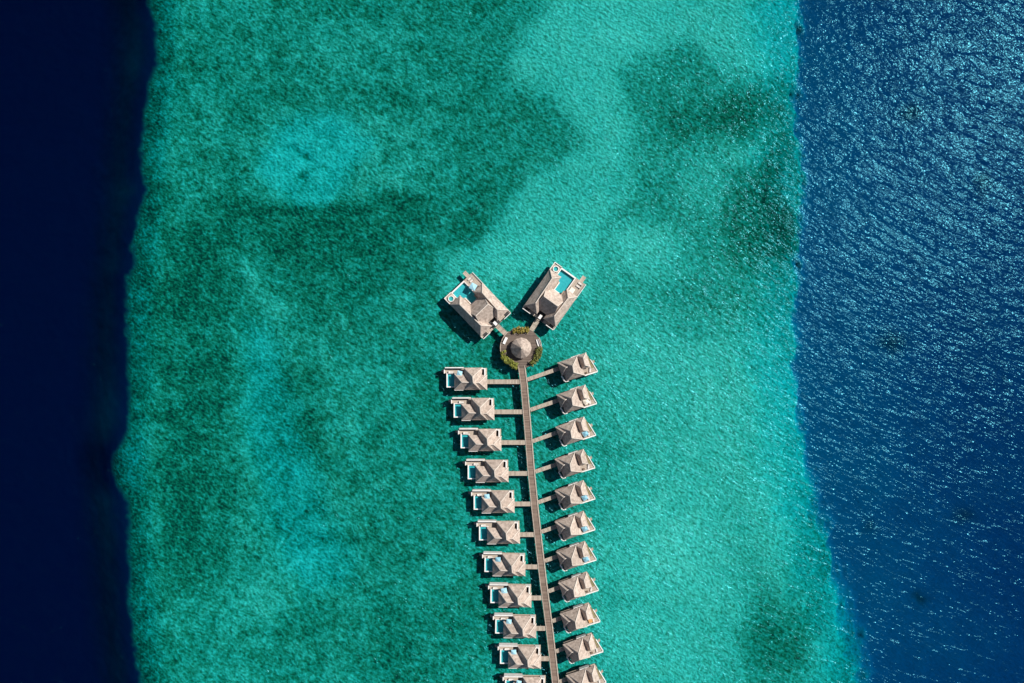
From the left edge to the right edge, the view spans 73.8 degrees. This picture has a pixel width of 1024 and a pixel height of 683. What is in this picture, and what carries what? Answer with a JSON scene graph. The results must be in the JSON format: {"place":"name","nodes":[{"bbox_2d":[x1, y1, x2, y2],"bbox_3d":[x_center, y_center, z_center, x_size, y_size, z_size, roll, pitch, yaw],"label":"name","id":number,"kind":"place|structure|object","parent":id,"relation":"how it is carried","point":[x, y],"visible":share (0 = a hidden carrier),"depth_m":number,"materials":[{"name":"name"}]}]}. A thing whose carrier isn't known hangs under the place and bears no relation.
{"place":"outdoors","nodes":[
{"label":"outdoors","id":0,"kind":"place"},
{"bbox_2d":[0,0,1023,682],"bbox_3d":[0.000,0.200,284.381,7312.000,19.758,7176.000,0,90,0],"label":"sea","id":1,"kind":"structure","parent":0,"point":[244,244],"depth_m":275.55,"materials":[{"name":"teal liquid"}]},
{"bbox_3d":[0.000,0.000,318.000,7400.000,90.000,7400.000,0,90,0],"label":"water","id":2,"kind":"structure","parent":0,"visible":0},
{"bbox_2d":[441,367,486,389],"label":"plunge pool villa","id":3,"kind":"object","parent":2,"relation":"in","point":[472,379],"visible":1,"depth_m":268.67,"materials":[{"name":"tile"}]},
{"bbox_2d":[449,397,494,420],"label":"plunge pool villa","id":4,"kind":"object","parent":2,"relation":"in","point":[469,409],"visible":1,"depth_m":268.73,"materials":[{"name":"wood"}]},
{"bbox_2d":[444,271,510,338],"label":"pool villa","id":5,"kind":"object","parent":2,"relation":"in","point":[482,310],"visible":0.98,"depth_m":268.40,"materials":[{"name":"wood"}]},
{"bbox_2d":[448,296,453,301],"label":"hot tub","id":6,"kind":"object","parent":5,"relation":"on","point":[450,298],"visible":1,"depth_m":271.30,"materials":[{"name":"tile"}]},
{"bbox_2d":[469,283,476,290],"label":"parasol","id":7,"kind":"object","parent":5,"relation":"on","point":[473,286],"visible":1,"depth_m":268.94,"materials":[{"name":"fabric"}]},
{"bbox_2d":[456,428,501,451],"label":"plunge pool villa","id":8,"kind":"object","parent":2,"relation":"in","point":[475,440],"visible":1,"depth_m":268.71,"materials":[{"name":"wood"}]},
{"bbox_2d":[463,459,508,482],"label":"plunge pool villa","id":9,"kind":"object","parent":2,"relation":"in","point":[484,471],"visible":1,"depth_m":268.77,"materials":[{"name":"wood"}]},
{"bbox_2d":[469,489,514,512],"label":"plunge pool villa","id":10,"kind":"object","parent":2,"relation":"in","point":[500,501],"visible":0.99,"depth_m":268.74,"materials":[{"name":"wood"}]},
{"bbox_2d":[474,520,519,543],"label":"plunge pool villa","id":11,"kind":"object","parent":2,"relation":"in","point":[498,532],"visible":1,"depth_m":268.77,"materials":[{"name":"wood"}]},
{"bbox_2d":[495,324,506,334],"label":"jetty","id":12,"kind":"object","parent":2,"relation":"in","point":[503,331],"visible":1,"depth_m":271.47,"materials":[{"name":"wood"}]},
{"bbox_2d":[479,551,525,575],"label":"plunge pool villa","id":13,"kind":"object","parent":2,"relation":"in","point":[511,564],"visible":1,"depth_m":268.82,"materials":[{"name":"wood"}]},
{"bbox_2d":[487,379,519,383],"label":"jetty","id":14,"kind":"object","parent":2,"relation":"in","point":[503,381],"visible":1,"depth_m":271.47,"materials":[{"name":"wood"}]},
{"bbox_2d":[494,409,521,413],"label":"jetty","id":15,"kind":"object","parent":2,"relation":"in","point":[501,411],"visible":1,"depth_m":271.47,"materials":[{"name":"wood"}]},
{"bbox_2d":[485,582,531,607],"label":"plunge pool villa","id":16,"kind":"object","parent":2,"relation":"in","point":[517,595],"visible":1,"depth_m":268.77,"materials":[{"name":"wood"}]},
{"bbox_2d":[490,612,535,637],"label":"plunge pool villa","id":17,"kind":"object","parent":2,"relation":"in","point":[522,626],"visible":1,"depth_m":268.88,"materials":[{"name":"wood"}]},
{"bbox_2d":[501,439,524,444],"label":"jetty","id":18,"kind":"object","parent":2,"relation":"in","point":[512,442],"visible":1,"depth_m":271.47,"materials":[{"name":"wood"}]},
{"bbox_2d":[495,642,540,668],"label":"plunge pool villa","id":19,"kind":"object","parent":2,"relation":"in","point":[526,656],"visible":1,"depth_m":268.90,"materials":[{"name":"wood"}]},
{"bbox_2d":[509,470,527,475],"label":"jetty","id":20,"kind":"object","parent":2,"relation":"in","point":[518,473],"visible":1,"depth_m":271.47,"materials":[{"name":"wood"}]},
{"bbox_2d":[500,327,541,367],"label":"round pavilion","id":21,"kind":"structure","parent":2,"relation":"in","point":[519,348],"depth_m":271.45,"materials":[{"name":"wood"}]},
{"bbox_2d":[500,350,517,369],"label":"planter bed","id":22,"kind":"object","parent":21,"relation":"on","point":[508,360],"visible":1,"depth_m":270.19,"materials":[{"name":"plant"}]},
{"bbox_2d":[512,326,528,333],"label":"planter bed","id":23,"kind":"object","parent":21,"relation":"on","point":[518,330],"visible":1,"depth_m":270.12,"materials":[{"name":"green plant"}]},
{"bbox_2d":[528,346,542,366],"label":"planter bed","id":24,"kind":"object","parent":21,"relation":"on","point":[536,357],"visible":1,"depth_m":270.20,"materials":[{"name":"plant"}]},
{"bbox_2d":[500,672,545,682],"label":"plunge pool villa","id":25,"kind":"object","parent":2,"relation":"in","point":[516,676],"visible":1,"depth_m":271.02,"materials":[{"name":"wood"}]},
{"bbox_2d":[515,500,530,505],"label":"jetty","id":26,"kind":"object","parent":2,"relation":"in","point":[522,503],"visible":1,"depth_m":271.47,"materials":[{"name":"wood"}]},
{"bbox_2d":[520,530,533,536],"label":"jetty","id":27,"kind":"object","parent":2,"relation":"in","point":[526,534],"visible":1,"depth_m":271.47,"materials":[{"name":"wood"}]},
{"bbox_2d":[525,563,537,568],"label":"jetty","id":28,"kind":"object","parent":2,"relation":"in","point":[531,566],"visible":1,"depth_m":271.47,"materials":[{"name":"wood"}]},
{"bbox_2d":[530,318,539,331],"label":"jetty","id":29,"kind":"object","parent":2,"relation":"in","point":[534,325],"visible":1,"depth_m":271.47,"materials":[{"name":"wood"}]},
{"bbox_2d":[531,595,540,599],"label":"jetty","id":30,"kind":"object","parent":2,"relation":"in","point":[536,597],"visible":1,"depth_m":271.47,"materials":[{"name":"wood"}]},
{"bbox_2d":[518,366,558,682],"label":"boardwalk","id":31,"kind":"structure","parent":2,"relation":"in","point":[537,526],"depth_m":271.45,"materials":[{"name":"wood"}]},
{"bbox_2d":[536,623,544,630],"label":"jetty","id":32,"kind":"object","parent":2,"relation":"in","point":[540,628],"visible":1,"depth_m":271.47,"materials":[{"name":"wood"}]},
{"bbox_2d":[527,367,559,380],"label":"jetty","id":33,"kind":"object","parent":2,"relation":"in","point":[547,372],"visible":1,"depth_m":271.47,"materials":[{"name":"wood"}]},
{"bbox_2d":[530,399,558,410],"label":"jetty","id":34,"kind":"object","parent":2,"relation":"in","point":[551,402],"visible":1,"depth_m":271.47,"materials":[{"name":"wood"}]},
{"bbox_2d":[532,431,557,442],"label":"jetty","id":35,"kind":"object","parent":2,"relation":"in","point":[538,438],"visible":1,"depth_m":271.47,"materials":[{"name":"wood"}]},
{"bbox_2d":[541,653,548,660],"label":"jetty","id":36,"kind":"object","parent":2,"relation":"in","point":[544,658],"visible":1,"depth_m":271.47,"materials":[{"name":"wood"}]},
{"bbox_2d":[535,463,556,472],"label":"jetty","id":37,"kind":"object","parent":2,"relation":"in","point":[544,468],"visible":0.96,"depth_m":271.47,"materials":[{"name":"wood"}]},
{"bbox_2d":[538,494,556,503],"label":"jetty","id":38,"kind":"object","parent":2,"relation":"in","point":[551,497],"visible":0.94,"depth_m":271.47,"materials":[{"name":"wood"}]},
{"bbox_2d":[541,525,556,532],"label":"jetty","id":39,"kind":"object","parent":2,"relation":"in","point":[550,528],"visible":0.92,"depth_m":271.47,"materials":[{"name":"wood"}]},
{"bbox_2d":[544,555,557,562],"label":"jetty","id":40,"kind":"object","parent":2,"relation":"in","point":[551,558],"visible":0.93,"depth_m":271.47,"materials":[{"name":"wood"}]},
{"bbox_2d":[522,262,585,329],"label":"pool villa","id":41,"kind":"object","parent":2,"relation":"in","point":[550,301],"visible":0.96,"depth_m":268.41,"materials":[{"name":"wood"}]},
{"bbox_2d":[553,266,558,271],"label":"hot tub","id":42,"kind":"object","parent":41,"relation":"on","point":[555,268],"visible":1,"depth_m":271.07,"materials":[{"name":"tile"}]},
{"bbox_2d":[548,584,559,592],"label":"jetty","id":43,"kind":"object","parent":2,"relation":"in","point":[553,589],"visible":0.93,"depth_m":271.47,"materials":[{"name":"wood"}]},
{"bbox_2d":[552,614,561,622],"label":"jetty","id":44,"kind":"object","parent":2,"relation":"in","point":[557,618],"visible":0.92,"depth_m":271.47,"materials":[{"name":"wood"}]},
{"bbox_2d":[555,644,564,652],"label":"jetty","id":45,"kind":"object","parent":2,"relation":"in","point":[560,649],"visible":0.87,"depth_m":271.47,"materials":[{"name":"wood"}]},
{"bbox_2d":[559,675,567,682],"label":"jetty","id":46,"kind":"object","parent":2,"relation":"in","point":[563,680],"visible":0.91,"depth_m":271.47,"materials":[{"name":"wood"}]},
{"bbox_2d":[555,449,594,478],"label":"sundeck villa","id":47,"kind":"object","parent":2,"relation":"in","point":[573,463],"visible":1,"depth_m":268.36,"materials":[{"name":"wood"}]},
{"bbox_2d":[555,511,594,540],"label":"sundeck villa","id":48,"kind":"object","parent":2,"relation":"in","point":[570,525],"visible":0.98,"depth_m":268.36,"materials":[{"name":"wood"}]},
{"bbox_2d":[555,480,594,509],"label":"sundeck villa","id":49,"kind":"object","parent":2,"relation":"in","point":[569,495],"visible":0.97,"depth_m":268.32,"materials":[{"name":"wood"}]},
{"bbox_2d":[555,417,595,445],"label":"sundeck villa","id":50,"kind":"object","parent":2,"relation":"in","point":[570,431],"visible":0.99,"depth_m":268.27,"materials":[{"name":"wood"}]},
{"bbox_2d":[556,541,595,570],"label":"sundeck villa","id":51,"kind":"object","parent":2,"relation":"in","point":[572,556],"visible":0.98,"depth_m":268.39,"materials":[{"name":"wood"}]},
{"bbox_2d":[556,385,596,413],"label":"sundeck villa","id":52,"kind":"object","parent":2,"relation":"in","point":[571,399],"visible":0.98,"depth_m":268.26,"materials":[{"name":"wood"}]},
{"bbox_2d":[557,353,597,381],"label":"sundeck villa","id":53,"kind":"object","parent":2,"relation":"in","point":[576,366],"visible":1,"depth_m":268.31,"materials":[{"name":"wood"}]},
{"bbox_2d":[558,571,598,601],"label":"sundeck villa","id":54,"kind":"object","parent":2,"relation":"in","point":[575,586],"visible":1,"depth_m":268.46,"materials":[{"name":"concrete"}]},
{"bbox_2d":[560,602,599,632],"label":"sundeck villa","id":55,"kind":"object","parent":2,"relation":"in","point":[576,617],"visible":1,"depth_m":268.45,"materials":[{"name":"concrete"}]},
{"bbox_2d":[563,632,602,663],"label":"sundeck villa","id":56,"kind":"object","parent":2,"relation":"in","point":[581,647],"visible":1,"depth_m":268.53,"materials":[{"name":"concrete"}]},
{"bbox_2d":[566,663,605,682],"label":"sundeck villa","id":57,"kind":"object","parent":2,"relation":"in","point":[591,673],"visible":1,"depth_m":268.78,"materials":[{"name":"concrete"}]}
]}

